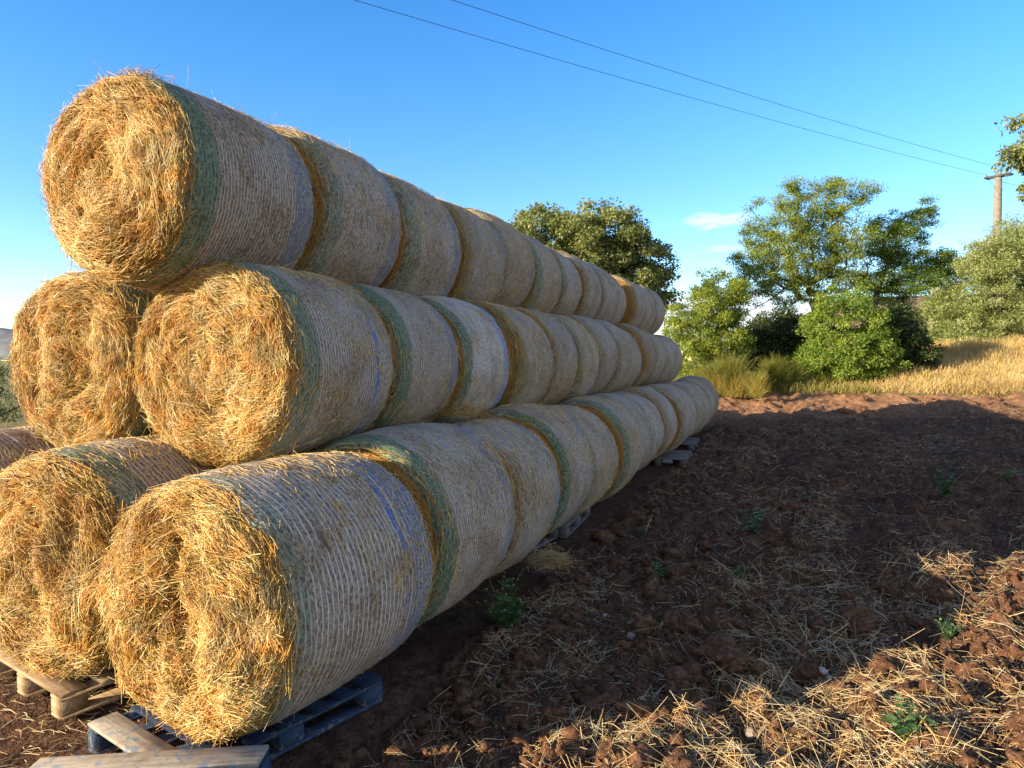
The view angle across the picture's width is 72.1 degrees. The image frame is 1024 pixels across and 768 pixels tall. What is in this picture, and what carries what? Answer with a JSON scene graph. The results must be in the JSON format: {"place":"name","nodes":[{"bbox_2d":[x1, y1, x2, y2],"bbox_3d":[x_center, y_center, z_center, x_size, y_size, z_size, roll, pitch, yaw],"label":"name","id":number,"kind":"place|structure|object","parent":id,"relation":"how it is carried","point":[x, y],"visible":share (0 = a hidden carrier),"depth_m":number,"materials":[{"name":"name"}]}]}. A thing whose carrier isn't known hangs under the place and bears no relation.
{"place":"outdoors","nodes":[
{"label":"outdoors","id":0,"kind":"place"},
{"bbox_2d":[0,328,13,359],"bbox_3d":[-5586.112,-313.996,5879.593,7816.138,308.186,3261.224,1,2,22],"label":"hill","id":1,"kind":"structure","parent":0,"point":[4,345],"depth_m":5270.36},
{"bbox_2d":[0,345,1023,767],"bbox_3d":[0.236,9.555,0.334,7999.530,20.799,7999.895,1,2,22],"label":"ground","id":2,"kind":"structure","parent":0,"point":[420,663],"depth_m":5.90,"materials":[{"name":"red soil"}]},
{"bbox_2d":[0,355,25,428],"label":"valley bush","id":3,"kind":"object","parent":2,"relation":"on","point":[6,412],"visible":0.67,"depth_m":17.37,"materials":[{"name":"green plant"}]},
{"bbox_2d":[0,411,56,477],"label":"straw bale","id":4,"kind":"object","parent":2,"relation":"on","point":[15,442],"visible":0.11,"depth_m":4.75,"materials":[{"name":"beige plant"}]},
{"bbox_2d":[1,269,159,448],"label":"straw bale","id":5,"kind":"object","parent":4,"relation":"on","point":[71,354],"visible":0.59,"depth_m":4.67,"materials":[{"name":"yellow plant"}]},
{"bbox_2d":[0,648,128,720],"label":"wooden pallet","id":6,"kind":"object","parent":2,"relation":"on","point":[69,698],"visible":0.21,"depth_m":3.91,"materials":[{"name":"brown wood"}]},
{"bbox_2d":[0,422,218,679],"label":"straw bale","id":7,"kind":"object","parent":6,"relation":"on","point":[58,512],"visible":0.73,"depth_m":3.81,"materials":[{"name":"yellow plant"}]},
{"bbox_2d":[130,261,395,471],"bbox_3d":[-1.639,-0.146,4.755,1.370,1.408,1.330,1,2,22],"label":"straw bale","id":8,"kind":"object","parent":7,"relation":"on","point":[238,362],"visible":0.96,"depth_m":4.25,"materials":[{"name":"yellow plant"}]},
{"bbox_2d":[35,59,320,293],"bbox_3d":[-2.181,-1.269,4.587,1.359,1.403,1.401,1,2,24],"label":"straw bale","id":9,"kind":"object","parent":8,"relation":"on","point":[151,184],"visible":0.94,"depth_m":4.13,"materials":[{"name":"yellow plant"}]},
{"bbox_2d":[116,65,178,85],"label":"straw tuft","id":10,"kind":"object","parent":9,"relation":"on","point":[152,74],"visible":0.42,"depth_m":4.18,"materials":[{"name":"beige plant"}]},
{"bbox_2d":[29,745,270,767],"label":"wooden pallet","id":11,"kind":"object","parent":2,"relation":"on","point":[255,756],"visible":1,"depth_m":3.00,"materials":[{"name":"brown wood"}]},
{"bbox_2d":[87,671,382,759],"bbox_3d":[-1.401,1.719,3.697,0.814,0.143,1.200,2,3,36],"label":"wooden pallet","id":12,"kind":"object","parent":2,"relation":"on","point":[124,732],"visible":0.44,"depth_m":3.46,"materials":[{"name":"blue paint"}]},
{"bbox_2d":[87,445,438,747],"bbox_3d":[-1.266,1.001,3.710,1.323,1.384,1.479,1,3,28],"label":"straw bale","id":13,"kind":"object","parent":12,"relation":"on","point":[241,600],"visible":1,"depth_m":3.21,"materials":[{"name":"beige plant"}]},
{"bbox_2d":[476,573,528,629],"bbox_3d":[-0.047,1.558,4.949,0.329,0.415,0.393,-1,2,-23],"label":"weed","id":14,"kind":"object","parent":2,"relation":"on","point":[507,612],"visible":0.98,"depth_m":4.97,"materials":[{"name":"green plant"}]},
{"bbox_2d":[0,393,1023,767],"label":"straw litter","id":15,"kind":"object","parent":2,"relation":"on","point":[658,735],"visible":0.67,"depth_m":4.10,"materials":[{"name":"beige plant"}]},
{"bbox_2d":[530,529,557,551],"bbox_3d":[-0.199,1.583,7.312,1.018,0.143,1.200,1,3,30],"label":"wooden pallet","id":16,"kind":"object","parent":2,"relation":"on","point":[551,536],"visible":0.03,"depth_m":7.42,"materials":[{"name":"grey wood"}]},
{"bbox_2d":[475,403,595,534],"bbox_3d":[0.115,0.871,7.073,1.389,1.372,1.097,1,2,22],"label":"straw bale","id":17,"kind":"object","parent":16,"relation":"on","point":[561,435],"visible":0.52,"depth_m":6.66,"materials":[{"name":"beige plant"}]},
{"bbox_2d":[522,538,581,572],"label":"straw tuft","id":18,"kind":"object","parent":2,"relation":"on","point":[547,559],"visible":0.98,"depth_m":6.05,"materials":[{"name":"beige plant"}]},
{"bbox_2d":[557,508,589,538],"bbox_3d":[0.299,1.547,8.214,1.018,0.143,1.200,1,2,18],"label":"wooden pallet","id":19,"kind":"object","parent":2,"relation":"on","point":[566,529],"visible":0.2,"depth_m":7.80,"materials":[{"name":"grey wood"}]},
{"bbox_2d":[546,404,618,517],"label":"straw bale","id":20,"kind":"object","parent":19,"relation":"on","point":[603,447],"visible":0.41,"depth_m":7.79,"materials":[{"name":"beige plant"}]},
{"bbox_2d":[507,197,683,313],"bbox_3d":[2.894,-3.900,29.935,8.292,7.831,5.609,1,2,22],"label":"broadleaf tree","id":21,"kind":"object","parent":2,"relation":"on","point":[628,247],"visible":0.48,"depth_m":28.69,"materials":[{"name":"green plant"}]},
{"bbox_2d":[636,526,644,534],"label":"weed","id":22,"kind":"object","parent":2,"relation":"on","point":[638,532],"visible":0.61,"depth_m":7.89,"materials":[{"name":"green plant"}]},
{"bbox_2d":[651,562,671,578],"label":"weed","id":23,"kind":"object","parent":2,"relation":"on","point":[660,573],"visible":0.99,"depth_m":6.15,"materials":[{"name":"green plant"}]},
{"bbox_2d":[661,459,672,463],"bbox_3d":[2.815,1.403,12.845,0.249,0.109,0.148,1,2,22],"label":"plastic scrap","id":24,"kind":"object","parent":2,"relation":"on","point":[667,461],"visible":0.72,"depth_m":12.79,"materials":[{"name":"white plastic"}]},
{"bbox_2d":[654,450,691,466],"bbox_3d":[2.768,1.359,13.044,1.018,0.143,1.200,1,2,19],"label":"wooden pallet","id":25,"kind":"object","parent":2,"relation":"on","point":[682,456],"visible":0.52,"depth_m":12.66,"materials":[{"name":"grey wood"}]},
{"bbox_2d":[643,384,691,454],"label":"straw bale","id":26,"kind":"object","parent":25,"relation":"on","point":[679,403],"visible":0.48,"depth_m":12.55,"materials":[{"name":"beige plant"}]},
{"bbox_2d":[680,437,699,449],"bbox_3d":[3.464,1.275,15.171,1.018,0.143,1.200,1,2,21],"label":"wooden pallet","id":27,"kind":"object","parent":2,"relation":"on","point":[690,443],"visible":0.33,"depth_m":14.88,"materials":[{"name":"grey wood"}]},
{"bbox_2d":[661,382,703,435],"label":"straw bale","id":28,"kind":"object","parent":27,"relation":"on","point":[692,392],"visible":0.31,"depth_m":14.77,"materials":[{"name":"beige plant"}]},
{"bbox_2d":[372,394,1023,767],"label":"soil clods","id":29,"kind":"object","parent":2,"relation":"on","point":[720,649],"visible":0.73,"depth_m":4.56,"materials":[{"name":"brown soil"}]},
{"bbox_2d":[688,360,719,389],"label":"broom shrub","id":30,"kind":"object","parent":2,"relation":"on","point":[698,374],"visible":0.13,"depth_m":24.91,"materials":[{"name":"green plant"}]},
{"bbox_2d":[658,267,758,378],"bbox_3d":[7.428,-2.176,26.958,3.820,4.657,3.504,1,2,22],"label":"olive bush","id":31,"kind":"object","parent":2,"relation":"on","point":[698,324],"visible":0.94,"depth_m":26.52,"materials":[{"name":"green plant"}]},
{"bbox_2d":[695,350,775,399],"bbox_3d":[7.536,-0.391,24.562,2.364,1.886,3.736,0,2,0],"label":"grass clump","id":32,"kind":"object","parent":2,"relation":"on","point":[734,378],"visible":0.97,"depth_m":24.20,"materials":[{"name":"green plant"}]},
{"bbox_2d":[729,564,743,580],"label":"weed","id":33,"kind":"object","parent":2,"relation":"on","point":[739,569],"visible":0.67,"depth_m":6.31,"materials":[{"name":"green plant"}]},
{"bbox_2d":[738,509,766,533],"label":"weed","id":34,"kind":"object","parent":2,"relation":"on","point":[753,529],"visible":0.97,"depth_m":7.64,"materials":[{"name":"green plant"}]},
{"bbox_2d":[724,305,809,374],"bbox_3d":[11.033,-1.853,29.669,4.110,3.158,3.970,1,2,22],"label":"thicket bush","id":35,"kind":"object","parent":2,"relation":"on","point":[773,335],"visible":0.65,"depth_m":28.80,"materials":[{"name":"green plant"}]},
{"bbox_2d":[748,350,807,389],"bbox_3d":[9.871,-0.487,26.085,2.088,1.509,2.380,1,2,22],"label":"grass clump","id":36,"kind":"object","parent":2,"relation":"on","point":[780,371],"visible":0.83,"depth_m":25.52,"materials":[{"name":"green plant"}]},
{"bbox_2d":[724,173,891,327],"bbox_3d":[13.329,-5.102,31.808,7.246,8.755,4.447,0,2,-8],"label":"spreading tree","id":37,"kind":"object","parent":2,"relation":"on","point":[801,226],"visible":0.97,"depth_m":31.34,"materials":[{"name":"green plant"}]},
{"bbox_2d":[819,666,827,675],"bbox_3d":[1.959,1.814,4.450,0.078,0.051,0.062,1,2,22],"label":"stone","id":38,"kind":"object","parent":2,"relation":"on","point":[823,670],"visible":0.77,"depth_m":4.43,"materials":[{"name":"white stone"}]},
{"bbox_2d":[791,282,912,382],"bbox_3d":[12.671,-1.879,26.398,4.093,3.850,3.872,1,2,22],"label":"round bush","id":39,"kind":"object","parent":2,"relation":"on","point":[851,352],"visible":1,"depth_m":25.53,"materials":[{"name":"green plant"}]},
{"bbox_2d":[749,333,1023,394],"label":"dry grass","id":40,"kind":"structure","parent":2,"relation":"on","point":[994,377],"depth_m":25.45,"materials":[{"name":"yellow plant"}]},
{"bbox_2d":[860,300,945,372],"bbox_3d":[14.877,-1.772,26.991,3.102,2.991,3.154,1,2,22],"label":"shaded bush","id":41,"kind":"object","parent":2,"relation":"on","point":[912,336],"visible":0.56,"depth_m":26.10,"materials":[{"name":"green plant"}]},
{"bbox_2d":[848,193,965,306],"bbox_3d":[18.422,-5.005,32.979,5.392,7.626,3.900,1,2,22],"label":"leaning tree","id":42,"kind":"object","parent":2,"relation":"on","point":[908,278],"visible":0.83,"depth_m":32.35,"materials":[{"name":"green plant"}]},
{"bbox_2d":[879,695,937,741],"bbox_3d":[1.985,1.716,3.567,0.241,0.202,0.249,0,2,-8],"label":"weed","id":43,"kind":"object","parent":2,"relation":"on","point":[903,728],"visible":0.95,"depth_m":3.55,"materials":[{"name":"green plant"}]},
{"bbox_2d":[931,470,955,496],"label":"weed","id":44,"kind":"object","parent":2,"relation":"on","point":[944,486],"visible":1,"depth_m":9.03,"materials":[{"name":"green plant"}]},
{"bbox_2d":[934,616,963,639],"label":"weed","id":45,"kind":"object","parent":2,"relation":"on","point":[946,628],"visible":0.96,"depth_m":4.81,"materials":[{"name":"green plant"}]},
{"bbox_2d":[911,210,1023,343],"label":"olive tree","id":46,"kind":"object","parent":2,"relation":"on","point":[1000,259],"visible":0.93,"depth_m":30.65,"materials":[{"name":"green plant"}]},
{"bbox_2d":[923,256,1021,323],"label":"tree","id":47,"kind":"object","parent":2,"relation":"on","point":[953,285],"visible":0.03,"depth_m":47.64,"materials":[{"name":"green plant"}]},
{"bbox_2d":[984,170,1013,331],"bbox_3d":[27.346,-6.987,39.757,0.500,9.824,1.300,-1,3,-33],"label":"utility pole","id":48,"kind":"object","parent":2,"relation":"on","point":[997,203],"visible":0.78,"depth_m":39.48,"materials":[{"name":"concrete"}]},
{"bbox_2d":[355,0,984,174],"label":"power line","id":49,"kind":"object","parent":48,"relation":"attached to","point":[630,80],"visible":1,"depth_m":24.18,"materials":[{"name":"black metal"}]},
{"bbox_2d":[452,0,1003,168],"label":"power line","id":50,"kind":"object","parent":48,"relation":"attached to","point":[695,78],"visible":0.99,"depth_m":24.06,"materials":[{"name":"black metal"}]},
{"bbox_2d":[991,113,1023,205],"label":"overhanging tree","id":51,"kind":"object","parent":2,"relation":"on","point":[1015,151],"visible":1,"depth_m":16.87,"materials":[{"name":"green plant"}]},
{"bbox_2d":[1000,467,1014,480],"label":"weed","id":52,"kind":"object","parent":2,"relation":"on","point":[1008,476],"visible":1,"depth_m":10.21,"materials":[{"name":"green plant"}]},
{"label":"straw bale","id":53,"kind":"object","parent":2,"relation":"on","visible":0},
{"bbox_2d":[418,296,511,423],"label":"straw bale","id":54,"kind":"object","parent":53,"relation":"on","point":[484,365],"visible":0.4,"depth_m":6.40,"materials":[{"name":"beige plant"}]},
{"bbox_2d":[377,169,461,296],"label":"straw bale","id":55,"kind":"object","parent":54,"relation":"on","point":[428,260],"visible":0.34,"depth_m":6.34,"materials":[{"name":"beige plant"}]},
{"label":"straw bale","id":56,"kind":"object","parent":2,"relation":"on","visible":0},
{"bbox_2d":[465,292,553,408],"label":"straw bale","id":57,"kind":"object","parent":56,"relation":"on","point":[531,357],"visible":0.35,"depth_m":7.36,"materials":[{"name":"beige plant"}]},
{"bbox_2d":[433,192,507,302],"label":"straw bale","id":58,"kind":"object","parent":57,"relation":"on","point":[481,273],"visible":0.34,"depth_m":7.35,"materials":[{"name":"beige plant"}]},
{"bbox_2d":[508,303,577,405],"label":"straw bale","id":59,"kind":"object","parent":56,"relation":"on","point":[565,355],"visible":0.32,"depth_m":8.56,"materials":[{"name":"beige plant"}]},
{"bbox_2d":[463,207,534,307],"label":"straw bale","id":60,"kind":"object","parent":59,"relation":"on","point":[516,286],"visible":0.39,"depth_m":8.41,"materials":[{"name":"beige plant"}]},
{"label":"straw bale","id":61,"kind":"object","parent":2,"relation":"on","visible":0},
{"bbox_2d":[620,329,641,389],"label":"straw bale","id":62,"kind":"object","parent":61,"relation":"on","point":[635,370],"visible":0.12,"depth_m":12.69,"materials":[{"name":"beige plant"}]},
{"bbox_2d":[584,261,617,321],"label":"straw bale","id":63,"kind":"object","parent":62,"relation":"on","point":[607,308],"visible":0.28,"depth_m":12.20,"materials":[{"name":"beige plant"}]},
{"bbox_2d":[614,323,654,387],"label":"straw bale","id":64,"kind":"object","parent":61,"relation":"on","point":[645,345],"visible":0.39,"depth_m":13.32,"materials":[{"name":"beige plant"}]},
{"bbox_2d":[606,270,625,324],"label":"straw bale","id":65,"kind":"object","parent":64,"relation":"on","point":[619,312],"visible":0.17,"depth_m":13.23,"materials":[{"name":"beige plant"}]},
{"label":"straw bale","id":66,"kind":"object","parent":2,"relation":"on","visible":0},
{"bbox_2d":[639,330,665,386],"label":"straw bale","id":67,"kind":"object","parent":66,"relation":"on","point":[659,365],"visible":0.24,"depth_m":14.48,"materials":[{"name":"beige plant"}]},
{"bbox_2d":[611,275,645,326],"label":"straw bale","id":68,"kind":"object","parent":67,"relation":"on","point":[634,314],"visible":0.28,"depth_m":14.35,"materials":[{"name":"beige plant"}]},
{"bbox_2d":[0,0,1023,360],"label":"sky","id":69,"kind":"structure","parent":0,"point":[497,128],"materials":[{"name":"blue"}]},
{"bbox_2d":[670,368,956,396],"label":"green grass","id":70,"kind":"structure","parent":0,"point":[792,387],"depth_m":24.92,"materials":[{"name":"green plant"}]},
{"bbox_2d":[691,295,1020,361],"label":"hill","id":71,"kind":"structure","parent":0,"point":[919,299],"depth_m":471.52,"materials":[{"name":"green plant"}]},
{"bbox_3d":[-1.174,1.667,5.149,1.018,0.143,1.200,1,2,24],"label":"wooden pallet","id":72,"kind":"object","parent":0,"visible":0},
{"bbox_2d":[318,422,518,628],"bbox_3d":[-0.688,0.975,4.900,1.431,1.374,1.371,1,2,22],"label":"straw bale","id":73,"kind":"object","parent":72,"relation":"on","point":[458,481],"visible":0.55,"depth_m":4.47,"materials":[{"name":"beige plant"}]},
{"bbox_3d":[-0.760,1.624,6.248,1.018,0.143,1.200,1,2,24],"label":"wooden pallet","id":74,"kind":"object","parent":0,"visible":0},
{"bbox_2d":[451,417,560,587],"bbox_3d":[-0.254,0.979,6.048,1.412,1.346,1.230,1,2,20],"label":"straw bale","id":75,"kind":"object","parent":74,"relation":"on","point":[527,457],"visible":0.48,"depth_m":5.70,"materials":[{"name":"beige plant"}]},
{"bbox_2d":[437,393,503,421],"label":"straw tuft","id":76,"kind":"object","parent":75,"relation":"on","point":[466,409],"visible":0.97,"depth_m":6.04,"materials":[{"name":"yellow plant"}]},
{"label":"straw bale","id":77,"kind":"object","parent":74,"relation":"on","visible":0},
{"bbox_2d":[341,282,460,432],"bbox_3d":[-1.211,-0.132,5.848,1.326,1.381,1.180,1,2,21],"label":"straw bale","id":78,"kind":"object","parent":77,"relation":"on","point":[426,355],"visible":0.4,"depth_m":5.45,"materials":[{"name":"beige plant"}]},
{"bbox_2d":[260,120,403,286],"bbox_3d":[-1.624,-1.316,5.672,1.428,1.344,1.190,1,2,23],"label":"straw bale","id":79,"kind":"object","parent":78,"relation":"on","point":[355,237],"visible":0.43,"depth_m":5.28,"materials":[{"name":"beige plant"}]},
{"bbox_3d":[0.461,1.506,9.264,1.018,0.143,1.200,1,2,25],"label":"wooden pallet","id":80,"kind":"object","parent":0,"visible":0},
{"bbox_2d":[560,396,643,501],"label":"straw bale","id":81,"kind":"object","parent":80,"relation":"on","point":[618,420],"visible":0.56,"depth_m":8.58,"materials":[{"name":"beige plant"}]},
{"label":"wooden pallet","id":82,"kind":"object","parent":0,"visible":0},
{"bbox_2d":[588,393,651,469],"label":"straw bale","id":83,"kind":"object","parent":82,"relation":"on","point":[634,410],"visible":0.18,"depth_m":9.81,"materials":[{"name":"beige plant"}]},
{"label":"straw bale","id":84,"kind":"object","parent":82,"relation":"on","visible":0},
{"bbox_2d":[546,313,599,404],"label":"straw bale","id":85,"kind":"object","parent":84,"relation":"on","point":[587,364],"visible":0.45,"depth_m":9.46,"materials":[{"name":"beige plant"}]},
{"bbox_2d":[518,233,561,312],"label":"straw bale","id":86,"kind":"object","parent":85,"relation":"on","point":[544,293],"visible":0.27,"depth_m":9.33,"materials":[{"name":"beige plant"}]},
{"bbox_2d":[563,315,618,395],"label":"straw bale","id":87,"kind":"object","parent":84,"relation":"on","point":[602,337],"visible":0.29,"depth_m":10.51,"materials":[{"name":"beige plant"}]},
{"bbox_2d":[545,245,581,314],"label":"straw bale","id":88,"kind":"object","parent":87,"relation":"on","point":[569,298],"visible":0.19,"depth_m":10.36,"materials":[{"name":"beige plant"}]},
{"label":"wooden pallet","id":89,"kind":"object","parent":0,"visible":0},
{"bbox_2d":[607,391,663,471],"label":"straw bale","id":90,"kind":"object","parent":89,"relation":"on","point":[648,408],"visible":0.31,"depth_m":10.68,"materials":[{"name":"beige plant"}]},
{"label":"wooden pallet","id":91,"kind":"object","parent":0,"visible":0},
{"bbox_2d":[615,386,677,459],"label":"straw bale","id":92,"kind":"object","parent":91,"relation":"on","point":[662,403],"visible":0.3,"depth_m":11.60,"materials":[{"name":"beige plant"}]},
{"bbox_2d":[595,319,635,392],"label":"straw bale","id":93,"kind":"object","parent":92,"relation":"on","point":[623,372],"visible":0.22,"depth_m":11.43,"materials":[{"name":"beige plant"}]},
{"bbox_2d":[558,251,601,317],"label":"straw bale","id":94,"kind":"object","parent":93,"relation":"on","point":[589,303],"visible":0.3,"depth_m":11.24,"materials":[{"name":"beige plant"}]},
{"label":"wooden pallet","id":95,"kind":"object","parent":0,"visible":0},
{"bbox_2d":[649,383,696,440],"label":"straw bale","id":96,"kind":"object","parent":95,"relation":"on","point":[686,396],"visible":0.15,"depth_m":13.89,"materials":[{"name":"beige plant"}]},
{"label":"wooden pallet","id":97,"kind":"object","parent":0,"visible":0},
{"bbox_2d":[678,381,709,435],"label":"straw bale","id":98,"kind":"object","parent":97,"relation":"on","point":[705,402],"visible":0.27,"depth_m":15.82,"materials":[{"name":"beige plant"}]},
{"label":"straw bale","id":99,"kind":"object","parent":97,"relation":"on","visible":0},
{"bbox_2d":[652,334,674,384],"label":"straw bale","id":100,"kind":"object","parent":99,"relation":"on","point":[665,375],"visible":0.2,"depth_m":15.57,"materials":[{"name":"beige plant"}]},
{"bbox_2d":[633,283,655,331],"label":"straw bale","id":101,"kind":"object","parent":100,"relation":"on","point":[647,321],"visible":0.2,"depth_m":15.64,"materials":[{"name":"beige plant"}]},
{"bbox_2d":[654,334,682,382],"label":"straw bale","id":102,"kind":"object","parent":99,"relation":"on","point":[678,357],"visible":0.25,"depth_m":16.76,"materials":[{"name":"beige plant"}]},
{"bbox_2d":[641,286,664,333],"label":"straw bale","id":103,"kind":"object","parent":102,"relation":"on","point":[659,317],"visible":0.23,"depth_m":16.69,"materials":[{"name":"beige plant"}]},
{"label":"wooden pallet","id":104,"kind":"object","parent":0,"visible":0},
{"bbox_2d":[675,378,714,424],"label":"straw bale","id":105,"kind":"object","parent":104,"relation":"on","point":[704,388],"visible":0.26,"depth_m":16.77,"materials":[{"name":"beige plant"}]},
{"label":"wooden pallet","id":106,"kind":"object","parent":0,"visible":0},
{"bbox_2d":[674,375,718,420],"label":"straw bale","id":107,"kind":"object","parent":106,"relation":"on","point":[710,385],"visible":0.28,"depth_m":17.82,"materials":[{"name":"beige plant"}]}
]}

